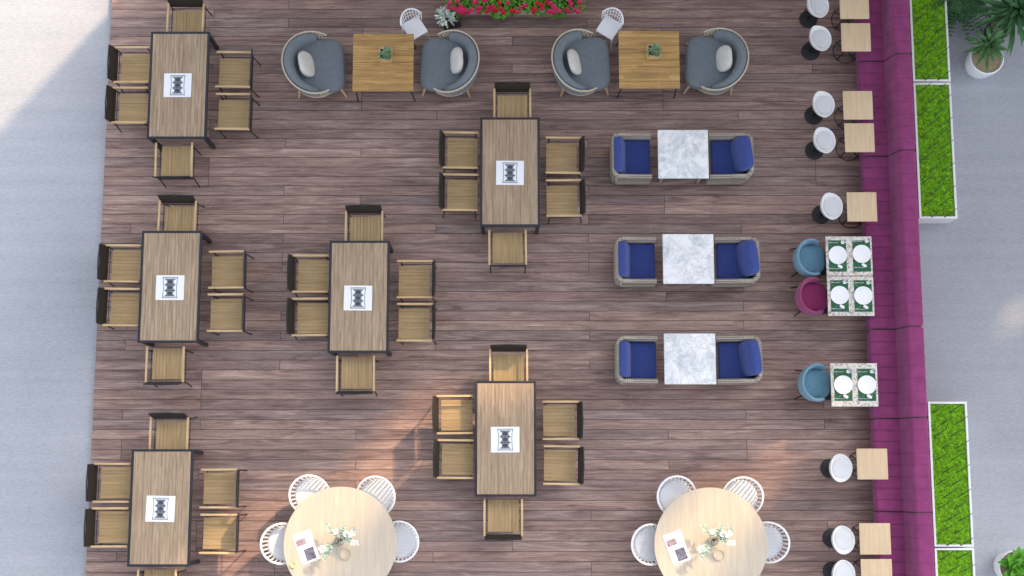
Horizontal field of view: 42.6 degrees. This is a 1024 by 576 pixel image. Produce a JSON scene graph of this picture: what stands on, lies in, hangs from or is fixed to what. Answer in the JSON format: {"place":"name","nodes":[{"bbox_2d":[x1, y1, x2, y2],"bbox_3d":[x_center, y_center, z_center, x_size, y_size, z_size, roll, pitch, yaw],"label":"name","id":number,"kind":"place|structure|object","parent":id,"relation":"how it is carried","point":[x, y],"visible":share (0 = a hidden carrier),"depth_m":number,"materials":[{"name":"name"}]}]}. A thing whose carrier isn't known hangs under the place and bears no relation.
{"place":"outdoors","nodes":[
{"label":"outdoors","id":0,"kind":"place"},
{"bbox_2d":[0,0,1023,575],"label":"ground","id":1,"kind":"structure","parent":0,"point":[52,98],"depth_m":22.36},
{"bbox_2d":[86,0,877,575],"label":"deck","id":2,"kind":"structure","parent":1,"relation":"on","point":[270,410],"depth_m":22.20,"materials":[{"name":"brown wood"}]},
{"bbox_2d":[84,507,128,547],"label":"dining chair","id":3,"kind":"object","parent":2,"relation":"on","point":[113,526],"visible":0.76,"depth_m":21.18,"materials":[{"name":"brown wood"}]},
{"bbox_2d":[86,463,130,502],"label":"dining chair","id":4,"kind":"object","parent":2,"relation":"on","point":[113,478],"visible":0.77,"depth_m":21.29,"materials":[{"name":"brown wood"}]},
{"bbox_2d":[96,287,139,328],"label":"dining chair","id":5,"kind":"object","parent":2,"relation":"on","point":[125,308],"visible":0.8,"depth_m":21.70,"materials":[{"name":"brown wood"}]},
{"bbox_2d":[97,244,140,286],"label":"dining chair","id":6,"kind":"object","parent":2,"relation":"on","point":[126,265],"visible":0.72,"depth_m":21.80,"materials":[{"name":"brown wood"}]},
{"bbox_2d":[105,85,148,131],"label":"dining chair","id":7,"kind":"object","parent":2,"relation":"on","point":[133,108],"visible":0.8,"depth_m":22.20,"materials":[{"name":"brown wood"}]},
{"bbox_2d":[107,44,149,91],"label":"dining chair","id":8,"kind":"object","parent":2,"relation":"on","point":[135,68],"visible":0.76,"depth_m":22.29,"materials":[{"name":"brown wood"}]},
{"bbox_2d":[127,449,203,566],"bbox_3d":[-5.608,3.557,21.334,0.990,0.753,1.850,0,82,0],"label":"dining table","id":9,"kind":"object","parent":2,"relation":"on","point":[159,544],"visible":1,"depth_m":20.97,"materials":[{"name":"brown wood"}]},
{"bbox_2d":[145,496,175,521],"bbox_3d":[-5.606,3.520,20.955,0.460,0.008,0.410,1,82,0],"label":"menu sheet","id":10,"kind":"object","parent":9,"relation":"on","point":[160,508],"visible":1,"depth_m":20.95,"materials":[{"name":"paper"}]},
{"bbox_2d":[143,346,193,386],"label":"dining chair","id":11,"kind":"object","parent":2,"relation":"on","point":[169,363],"visible":1,"depth_m":21.58,"materials":[{"name":"brown wood"}]},
{"bbox_2d":[148,412,196,451],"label":"dining chair","id":12,"kind":"object","parent":2,"relation":"on","point":[172,434],"visible":0.84,"depth_m":21.41,"materials":[{"name":"brown wood"}]},
{"bbox_2d":[137,231,211,346],"bbox_3d":[-5.589,0.028,21.849,0.990,0.753,1.850,0,82,0],"label":"dining table","id":13,"kind":"object","parent":2,"relation":"on","point":[170,253],"visible":1,"depth_m":21.48,"materials":[{"name":"brown wood"}]},
{"bbox_2d":[155,275,184,299],"bbox_3d":[-5.587,-0.007,21.470,0.460,0.008,0.410,0,82,0],"label":"menu sheet","id":14,"kind":"object","parent":13,"relation":"on","point":[169,287],"visible":1,"depth_m":21.47,"materials":[{"name":"paper"}]},
{"bbox_2d":[153,142,201,187],"bbox_3d":[-5.634,-2.074,22.108,0.636,0.849,0.653,-1,82,0],"label":"dining chair","id":15,"kind":"object","parent":2,"relation":"on","point":[177,162],"visible":1,"depth_m":22.07,"materials":[{"name":"brown wood"}]},
{"bbox_2d":[157,194,204,239],"bbox_3d":[-5.542,-1.159,21.975,0.636,0.849,0.653,1,82,0],"label":"dining chair","id":16,"kind":"object","parent":2,"relation":"on","point":[180,218],"visible":0.74,"depth_m":21.92,"materials":[{"name":"brown wood"}]},
{"bbox_2d":[147,32,218,148],"bbox_3d":[-5.577,-3.343,22.341,0.990,0.753,1.850,0,82,0],"label":"dining table","id":17,"kind":"object","parent":2,"relation":"on","point":[177,117],"visible":0.97,"depth_m":21.98,"materials":[{"name":"brown wood"}]},
{"bbox_2d":[163,73,191,96],"bbox_3d":[-5.588,-3.389,21.964,0.460,0.008,0.410,0,82,0],"label":"menu sheet","id":18,"kind":"object","parent":17,"relation":"on","point":[177,84],"visible":1,"depth_m":21.96,"materials":[{"name":"paper"}]},
{"bbox_2d":[166,0,211,46],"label":"dining chair","id":19,"kind":"object","parent":2,"relation":"on","point":[188,21],"visible":0.78,"depth_m":22.42,"materials":[{"name":"brown wood"}]},
{"bbox_2d":[199,513,246,553],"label":"dining chair","id":20,"kind":"object","parent":2,"relation":"on","point":[222,535],"visible":1,"depth_m":21.19,"materials":[{"name":"brown wood"}]},
{"bbox_2d":[199,468,247,508],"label":"dining chair","id":21,"kind":"object","parent":2,"relation":"on","point":[221,486],"visible":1,"depth_m":21.29,"materials":[{"name":"brown wood"}]},
{"bbox_2d":[206,293,252,335],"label":"dining chair","id":22,"kind":"object","parent":2,"relation":"on","point":[227,314],"visible":1,"depth_m":21.71,"materials":[{"name":"brown wood"}]},
{"bbox_2d":[208,250,253,292],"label":"dining chair","id":23,"kind":"object","parent":2,"relation":"on","point":[227,272],"visible":0.99,"depth_m":21.81,"materials":[{"name":"brown wood"}]},
{"bbox_2d":[214,91,259,138],"bbox_3d":[-4.647,-2.925,22.233,0.653,0.849,0.636,1,82,0],"label":"dining chair","id":24,"kind":"object","parent":2,"relation":"on","point":[233,115],"visible":1,"depth_m":22.20,"materials":[{"name":"brown wood"}]},
{"bbox_2d":[215,49,260,97],"bbox_3d":[-4.657,-3.646,22.338,0.653,0.849,0.636,1,82,0],"label":"dining chair","id":25,"kind":"object","parent":2,"relation":"on","point":[234,73],"visible":1,"depth_m":22.30,"materials":[{"name":"brown wood"}]},
{"bbox_2d":[260,523,287,564],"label":"white wicker chair","id":26,"kind":"object","parent":2,"relation":"on","point":[274,541],"visible":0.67,"depth_m":21.12,"materials":[{"name":"wicker"}]},
{"bbox_2d":[286,297,327,338],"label":"dining chair","id":27,"kind":"object","parent":2,"relation":"on","point":[312,317],"visible":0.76,"depth_m":21.68,"materials":[{"name":"brown wood"}]},
{"bbox_2d":[287,254,328,296],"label":"dining chair","id":28,"kind":"object","parent":2,"relation":"on","point":[313,276],"visible":0.9,"depth_m":21.79,"materials":[{"name":"brown wood"}]},
{"bbox_2d":[288,475,328,509],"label":"white wicker chair","id":29,"kind":"object","parent":2,"relation":"on","point":[306,488],"visible":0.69,"depth_m":21.25,"materials":[{"name":"wicker"}]},
{"bbox_2d":[281,31,346,98],"bbox_3d":[-3.357,-3.777,22.378,1.013,0.814,1.108,-3,82,0],"label":"lounge chair","id":30,"kind":"object","parent":2,"relation":"on","point":[313,64],"visible":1,"depth_m":22.29,"materials":[{"name":"grey fabric"}]},
{"bbox_2d":[283,487,396,575],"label":"round table","id":31,"kind":"object","parent":2,"relation":"on","point":[366,516],"visible":0.81,"depth_m":20.90,"materials":[{"name":"brown wood"}]},
{"bbox_2d":[336,355,377,395],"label":"dining chair","id":32,"kind":"object","parent":2,"relation":"on","point":[356,372],"visible":1,"depth_m":21.56,"materials":[{"name":"brown wood"}]},
{"bbox_2d":[327,241,392,356],"bbox_3d":[-2.501,0.191,21.825,0.990,0.753,1.850,0,82,0],"label":"dining table","id":33,"kind":"object","parent":2,"relation":"on","point":[359,263],"visible":1,"depth_m":21.46,"materials":[{"name":"brown wood"}]},
{"bbox_2d":[344,285,371,310],"bbox_3d":[-2.513,0.163,21.445,0.460,0.008,0.410,0,82,0],"label":"menu sheet","id":34,"kind":"object","parent":33,"relation":"on","point":[358,298],"visible":1,"depth_m":21.45,"materials":[{"name":"paper"}]},
{"bbox_2d":[345,205,385,240],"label":"dining chair","id":35,"kind":"object","parent":2,"relation":"on","point":[364,228],"visible":0.74,"depth_m":21.90,"materials":[{"name":"brown wood"}]},
{"bbox_2d":[357,476,395,512],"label":"white wicker chair","id":36,"kind":"object","parent":2,"relation":"on","point":[382,492],"visible":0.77,"depth_m":21.24,"materials":[{"name":"wicker"}]},
{"bbox_2d":[352,34,415,100],"bbox_3d":[-2.167,-3.747,22.443,1.020,0.671,0.997,0,82,0],"label":"teak table","id":37,"kind":"object","parent":2,"relation":"on","point":[371,73],"visible":0.99,"depth_m":22.11,"materials":[{"name":"brown wood"}]},
{"bbox_2d":[393,521,418,562],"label":"white wicker chair","id":38,"kind":"object","parent":2,"relation":"on","point":[407,537],"visible":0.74,"depth_m":21.13,"materials":[{"name":"plastic"}]},
{"bbox_2d":[396,303,436,344],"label":"dining chair","id":39,"kind":"object","parent":2,"relation":"on","point":[414,325],"visible":1,"depth_m":21.68,"materials":[{"name":"brown wood"}]},
{"bbox_2d":[397,260,436,302],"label":"dining chair","id":40,"kind":"object","parent":2,"relation":"on","point":[414,282],"visible":1,"depth_m":21.78,"materials":[{"name":"brown wood"}]},
{"bbox_2d":[420,29,479,96],"bbox_3d":[-1.048,-3.798,22.381,1.013,0.814,1.108,3,82,0],"label":"lounge chair","id":41,"kind":"object","parent":2,"relation":"on","point":[450,66],"visible":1,"depth_m":22.29,"materials":[{"name":"fabric"}]},
{"bbox_2d":[432,395,472,434],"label":"dining chair","id":42,"kind":"object","parent":2,"relation":"on","point":[460,417],"visible":1,"depth_m":21.46,"materials":[{"name":"brown wood"}]},
{"bbox_2d":[433,439,473,478],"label":"dining chair","id":43,"kind":"object","parent":2,"relation":"on","point":[451,465],"visible":1,"depth_m":21.35,"materials":[{"name":"brown wood"}]},
{"bbox_2d":[438,172,478,217],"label":"dining chair","id":44,"kind":"object","parent":2,"relation":"on","point":[462,195],"visible":1,"depth_m":21.99,"materials":[{"name":"brown wood"}]},
{"bbox_2d":[439,130,478,173],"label":"dining chair","id":45,"kind":"object","parent":2,"relation":"on","point":[462,153],"visible":0.98,"depth_m":22.09,"materials":[{"name":"brown wood"}]},
{"bbox_2d":[483,499,522,540],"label":"dining chair","id":46,"kind":"object","parent":2,"relation":"on","point":[497,515],"visible":1,"depth_m":21.22,"materials":[{"name":"brown wood"}]},
{"bbox_2d":[475,381,536,496],"bbox_3d":[-0.103,2.471,21.492,0.990,0.753,1.850,0,82,0],"label":"dining table","id":47,"kind":"object","parent":2,"relation":"on","point":[511,474],"visible":1,"depth_m":21.12,"materials":[{"name":"brown wood"}]},
{"bbox_2d":[491,427,519,452],"bbox_3d":[-0.109,2.435,21.114,0.460,0.008,0.410,0,82,0],"label":"menu sheet","id":48,"kind":"object","parent":47,"relation":"on","point":[505,439],"visible":1,"depth_m":21.11,"materials":[{"name":"paper"}]},
{"bbox_2d":[488,229,526,272],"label":"dining chair","id":49,"kind":"object","parent":2,"relation":"on","point":[507,248],"visible":1,"depth_m":21.86,"materials":[{"name":"brown wood"}]},
{"bbox_2d":[489,344,527,380],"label":"dining chair","id":50,"kind":"object","parent":2,"relation":"on","point":[506,367],"visible":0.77,"depth_m":21.57,"materials":[{"name":"brown wood"}]},
{"bbox_2d":[480,117,539,233],"bbox_3d":[-0.033,-1.873,22.127,0.990,0.753,1.850,0,82,0],"label":"dining table","id":51,"kind":"object","parent":2,"relation":"on","point":[509,138],"visible":1,"depth_m":21.76,"materials":[{"name":"brown wood"}]},
{"bbox_2d":[496,161,523,184],"bbox_3d":[-0.033,-1.906,21.748,0.460,0.008,0.410,1,82,0],"label":"menu sheet","id":52,"kind":"object","parent":51,"relation":"on","point":[509,172],"visible":1,"depth_m":21.75,"materials":[{"name":"paper"}]},
{"bbox_2d":[493,81,530,116],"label":"dining chair","id":53,"kind":"object","parent":2,"relation":"on","point":[508,106],"visible":0.78,"depth_m":22.20,"materials":[{"name":"brown wood"}]},
{"bbox_2d":[445,0,587,19],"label":"flower bed","id":54,"kind":"object","parent":2,"relation":"on","point":[553,8],"visible":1,"depth_m":22.57,"materials":[{"name":"plant"}]},
{"bbox_2d":[543,401,583,440],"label":"dining chair","id":55,"kind":"object","parent":2,"relation":"on","point":[558,420],"visible":1,"depth_m":21.45,"materials":[{"name":"brown wood"}]},
{"bbox_2d":[543,445,584,484],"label":"dining chair","id":56,"kind":"object","parent":2,"relation":"on","point":[553,470],"visible":1,"depth_m":21.34,"materials":[{"name":"brown wood"}]},
{"bbox_2d":[545,135,584,178],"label":"dining chair","id":57,"kind":"object","parent":2,"relation":"on","point":[561,158],"visible":1,"depth_m":22.08,"materials":[{"name":"brown wood"}]},
{"bbox_2d":[546,178,585,223],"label":"dining chair","id":58,"kind":"object","parent":2,"relation":"on","point":[561,201],"visible":1,"depth_m":21.97,"materials":[{"name":"brown wood"}]},
{"bbox_2d":[551,29,609,96],"bbox_3d":[1.163,-3.812,22.383,1.013,0.814,1.108,-3,82,0],"label":"lounge chair","id":59,"kind":"object","parent":2,"relation":"on","point":[580,65],"visible":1,"depth_m":22.30,"materials":[{"name":"fabric"}]},
{"bbox_2d":[609,133,651,184],"bbox_3d":[1.989,-2.183,22.158,0.685,0.780,0.790,0,82,0],"label":"rattan armchair","id":60,"kind":"object","parent":2,"relation":"on","point":[629,158],"visible":1,"depth_m":22.06,"materials":[{"name":"blue fabric"}]},
{"bbox_2d":[613,236,656,286],"bbox_3d":[2.041,-0.435,21.903,0.685,0.780,0.790,0,82,0],"label":"rattan armchair","id":61,"kind":"object","parent":2,"relation":"on","point":[634,261],"visible":1,"depth_m":21.80,"materials":[{"name":"blue fabric"}]},
{"bbox_2d":[614,335,657,384],"bbox_3d":[2.035,1.195,21.665,0.685,0.780,0.790,0,82,0],"label":"rattan armchair","id":62,"kind":"object","parent":2,"relation":"on","point":[634,359],"visible":1,"depth_m":21.56,"materials":[{"name":"blue fabric"}]},
{"bbox_2d":[631,523,656,565],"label":"white wicker chair","id":63,"kind":"object","parent":2,"relation":"on","point":[642,543],"visible":0.76,"depth_m":21.12,"materials":[{"name":"plastic"}]},
{"bbox_2d":[616,31,679,98],"bbox_3d":[2.309,-3.795,22.450,1.020,0.671,0.997,0,82,0],"label":"teak table","id":64,"kind":"object","parent":2,"relation":"on","point":[638,69],"visible":1,"depth_m":22.11,"materials":[{"name":"brown wood"}]},
{"bbox_2d":[655,475,695,511],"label":"white wicker chair","id":65,"kind":"object","parent":2,"relation":"on","point":[670,491],"visible":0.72,"depth_m":21.24,"materials":[{"name":"plastic"}]},
{"bbox_2d":[657,130,708,182],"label":"marble table","id":66,"kind":"object","parent":2,"relation":"on","point":[682,154],"visible":1,"depth_m":21.84,"materials":[{"name":"white stone"}]},
{"bbox_2d":[662,234,713,285],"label":"marble table","id":67,"kind":"object","parent":2,"relation":"on","point":[688,258],"visible":1,"depth_m":21.59,"materials":[{"name":"white stone"}]},
{"bbox_2d":[664,333,715,383],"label":"marble table","id":68,"kind":"object","parent":2,"relation":"on","point":[689,358],"visible":1,"depth_m":21.35,"materials":[{"name":"white stone"}]},
{"bbox_2d":[654,487,766,575],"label":"round table","id":69,"kind":"object","parent":2,"relation":"on","point":[687,514],"visible":0.78,"depth_m":20.90,"materials":[{"name":"brown wood"}]},
{"bbox_2d":[683,27,748,94],"bbox_3d":[3.466,-3.833,22.386,1.013,0.814,1.108,3,82,0],"label":"lounge chair","id":70,"kind":"object","parent":2,"relation":"on","point":[717,63],"visible":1,"depth_m":22.29,"materials":[{"name":"fabric"}]},
{"bbox_2d":[705,133,753,184],"bbox_3d":[3.664,-2.187,22.129,0.735,0.839,0.790,0,82,0],"label":"rattan armchair","id":71,"kind":"object","parent":2,"relation":"on","point":[731,158],"visible":1,"depth_m":22.01,"materials":[{"name":"blue fabric"}]},
{"bbox_2d":[711,236,759,286],"bbox_3d":[3.716,-0.439,21.874,0.735,0.839,0.790,0,82,0],"label":"rattan armchair","id":72,"kind":"object","parent":2,"relation":"on","point":[736,261],"visible":1,"depth_m":21.76,"materials":[{"name":"blue fabric"}]},
{"bbox_2d":[713,335,762,384],"bbox_3d":[3.710,1.191,21.636,0.735,0.839,0.790,0,82,0],"label":"rattan armchair","id":73,"kind":"object","parent":2,"relation":"on","point":[739,360],"visible":1,"depth_m":21.50,"materials":[{"name":"blue fabric"}]},
{"bbox_2d":[723,476,763,511],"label":"white wicker chair","id":74,"kind":"object","parent":2,"relation":"on","point":[744,489],"visible":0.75,"depth_m":21.24,"materials":[{"name":"wicker"}]},
{"bbox_2d":[762,521,789,563],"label":"white wicker chair","id":75,"kind":"object","parent":2,"relation":"on","point":[774,541],"visible":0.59,"depth_m":21.12,"materials":[{"name":"wicker"}]},
{"bbox_2d":[790,238,824,277],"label":"tub chair","id":76,"kind":"object","parent":2,"relation":"on","point":[808,259],"visible":1,"depth_m":21.80,"materials":[{"name":"blue fabric"}]},
{"bbox_2d":[791,277,826,315],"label":"tub chair","id":77,"kind":"object","parent":2,"relation":"on","point":[810,296],"visible":0.99,"depth_m":21.71,"materials":[{"name":"fabric"}]},
{"bbox_2d":[795,363,829,401],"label":"tub chair","id":78,"kind":"object","parent":2,"relation":"on","point":[813,382],"visible":1,"depth_m":21.50,"materials":[{"name":"blue fabric"}]},
{"bbox_2d":[801,25,831,59],"bbox_3d":[5.183,-4.168,22.392,0.400,0.890,0.454,-10,82,-1],"label":"bar stool","id":79,"kind":"object","parent":2,"relation":"on","point":[820,38],"visible":1,"depth_m":22.16,"materials":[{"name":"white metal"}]},
{"bbox_2d":[804,91,834,124],"bbox_3d":[5.198,-3.034,22.227,0.400,0.890,0.454,-2,82,0],"label":"bar stool","id":80,"kind":"object","parent":2,"relation":"on","point":[821,107],"visible":1,"depth_m":22.00,"materials":[{"name":"white metal"}]},
{"bbox_2d":[805,127,835,159],"bbox_3d":[5.190,-2.422,22.138,0.400,0.890,0.454,-9,82,-1],"label":"bar stool","id":81,"kind":"object","parent":2,"relation":"on","point":[821,143],"visible":1,"depth_m":21.91,"materials":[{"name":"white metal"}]},
{"bbox_2d":[812,193,842,223],"bbox_3d":[5.271,-1.314,21.976,0.400,0.890,0.454,-2,82,0],"label":"bar stool","id":82,"kind":"object","parent":2,"relation":"on","point":[830,206],"visible":1,"depth_m":21.74,"materials":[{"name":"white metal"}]},
{"bbox_2d":[820,454,851,481],"bbox_3d":[5.268,2.927,21.356,0.400,0.890,0.454,2,82,0],"label":"bar stool","id":83,"kind":"object","parent":2,"relation":"on","point":[837,467],"visible":1,"depth_m":21.12,"materials":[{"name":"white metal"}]},
{"bbox_2d":[822,526,854,553],"bbox_3d":[5.265,4.051,21.192,0.400,0.890,0.454,-10,82,-1],"label":"bar stool","id":84,"kind":"object","parent":2,"relation":"on","point":[840,539],"visible":1,"depth_m":20.96,"materials":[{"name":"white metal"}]},
{"bbox_2d":[821,236,872,275],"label":"terrazzo table","id":85,"kind":"object","parent":2,"relation":"on","point":[849,251],"visible":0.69,"depth_m":21.56,"materials":[{"name":"white stone"}]},
{"bbox_2d":[823,276,874,315],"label":"terrazzo table","id":86,"kind":"object","parent":2,"relation":"on","point":[851,312],"visible":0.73,"depth_m":21.47,"materials":[{"name":"white stone"}]},
{"bbox_2d":[833,23,870,62],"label":"cafe table","id":87,"kind":"object","parent":2,"relation":"on","point":[855,37],"visible":0.97,"depth_m":22.09,"materials":[{"name":"beige wood"}]},
{"bbox_2d":[825,363,878,406],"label":"terrazzo table","id":88,"kind":"object","parent":2,"relation":"on","point":[854,367],"visible":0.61,"depth_m":21.26,"materials":[{"name":"white stone"}]},
{"bbox_2d":[834,91,872,128],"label":"cafe table","id":89,"kind":"object","parent":2,"relation":"on","point":[857,105],"visible":0.88,"depth_m":21.92,"materials":[{"name":"beige wood"}]},
{"bbox_2d":[836,123,874,160],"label":"cafe table","id":90,"kind":"object","parent":2,"relation":"on","point":[858,137],"visible":1,"depth_m":21.84,"materials":[{"name":"beige wood"}]},
{"bbox_2d":[838,192,876,227],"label":"cafe table","id":91,"kind":"object","parent":2,"relation":"on","point":[861,206],"visible":0.91,"depth_m":21.67,"materials":[{"name":"beige wood"}]},
{"bbox_2d":[849,449,887,478],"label":"cafe table","id":92,"kind":"object","parent":2,"relation":"on","point":[872,463],"visible":0.88,"depth_m":21.06,"materials":[{"name":"beige wood"}]},
{"bbox_2d":[851,523,890,553],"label":"cafe table","id":93,"kind":"object","parent":2,"relation":"on","point":[874,538],"visible":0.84,"depth_m":20.89,"materials":[{"name":"beige wood"}]},
{"bbox_2d":[854,0,910,67],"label":"banquette","id":94,"kind":"object","parent":2,"relation":"on","point":[888,21],"visible":0.75,"depth_m":22.27,"materials":[{"name":"fabric"}]},
{"bbox_2d":[856,54,914,161],"bbox_3d":[6.278,-3.038,22.238,0.776,0.870,1.648,0,82,0],"label":"banquette","id":95,"kind":"object","parent":2,"relation":"on","point":[888,83],"visible":0.88,"depth_m":22.07,"materials":[{"name":"fabric"}]},
{"bbox_2d":[860,150,922,331],"bbox_3d":[6.278,-0.769,21.906,0.776,0.870,2.922,0,82,0],"label":"banquette","id":96,"kind":"object","parent":2,"relation":"on","point":[893,230],"visible":0.79,"depth_m":21.71,"materials":[{"name":"fabric"}]},
{"bbox_2d":[866,327,927,418],"bbox_3d":[6.278,1.407,21.588,0.776,0.870,1.461,0,82,0],"label":"banquette","id":97,"kind":"object","parent":2,"relation":"on","point":[897,356],"visible":0.88,"depth_m":21.48,"materials":[{"name":"fabric"}]},
{"bbox_2d":[870,418,931,511],"bbox_3d":[6.278,2.878,21.373,0.776,0.870,1.496,0,82,0],"label":"banquette","id":98,"kind":"object","parent":2,"relation":"on","point":[905,486],"visible":0.91,"depth_m":21.26,"materials":[{"name":"fabric"}]},
{"bbox_2d":[873,512,934,575],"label":"banquette","id":99,"kind":"object","parent":2,"relation":"on","point":[912,546],"visible":0.81,"depth_m":21.00,"materials":[{"name":"fabric"}]},
{"bbox_2d":[908,0,950,83],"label":"grass planter","id":100,"kind":"object","parent":1,"relation":"on","point":[929,52],"visible":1,"depth_m":22.51,"materials":[{"name":"white plastic"}]},
{"bbox_2d":[912,83,957,223],"bbox_3d":[7.159,-2.308,22.381,0.676,0.594,2.390,0,82,0],"label":"grass planter","id":101,"kind":"object","parent":1,"relation":"on","point":[935,159],"visible":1,"depth_m":22.24,"materials":[{"name":"white plastic"}]},
{"bbox_2d":[922,402,973,546],"bbox_3d":[7.155,3.051,21.599,0.678,0.594,2.344,0,82,0],"label":"grass planter","id":102,"kind":"object","parent":1,"relation":"on","point":[951,499],"visible":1,"depth_m":21.45,"materials":[{"name":"white plastic"}]},
{"bbox_2d":[933,547,974,575],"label":"grass planter","id":103,"kind":"object","parent":1,"relation":"on","point":[954,561],"visible":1,"depth_m":21.25,"materials":[{"name":"white plastic"}]},
{"bbox_2d":[930,0,990,39],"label":"fern shrub","id":104,"kind":"object","parent":1,"relation":"on","point":[961,9],"visible":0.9,"depth_m":22.62,"materials":[{"name":"green plant"}]},
{"bbox_2d":[962,26,1006,78],"bbox_3d":[8.029,-4.023,22.349,0.750,1.154,0.757,0,82,0],"label":"potted agave","id":105,"kind":"object","parent":1,"relation":"on","point":[984,58],"visible":0.99,"depth_m":22.29,"materials":[{"name":"green plant"}]},
{"bbox_2d":[972,0,1023,54],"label":"potted palm","id":106,"kind":"object","parent":1,"relation":"on","point":[1006,17],"visible":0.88,"depth_m":21.91,"materials":[{"name":"green plant"}]},
{"bbox_2d":[993,546,1023,575],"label":"potted leafy plant","id":107,"kind":"object","parent":1,"relation":"on","point":[1009,563],"visible":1,"depth_m":21.15,"materials":[{"name":"green plant"}]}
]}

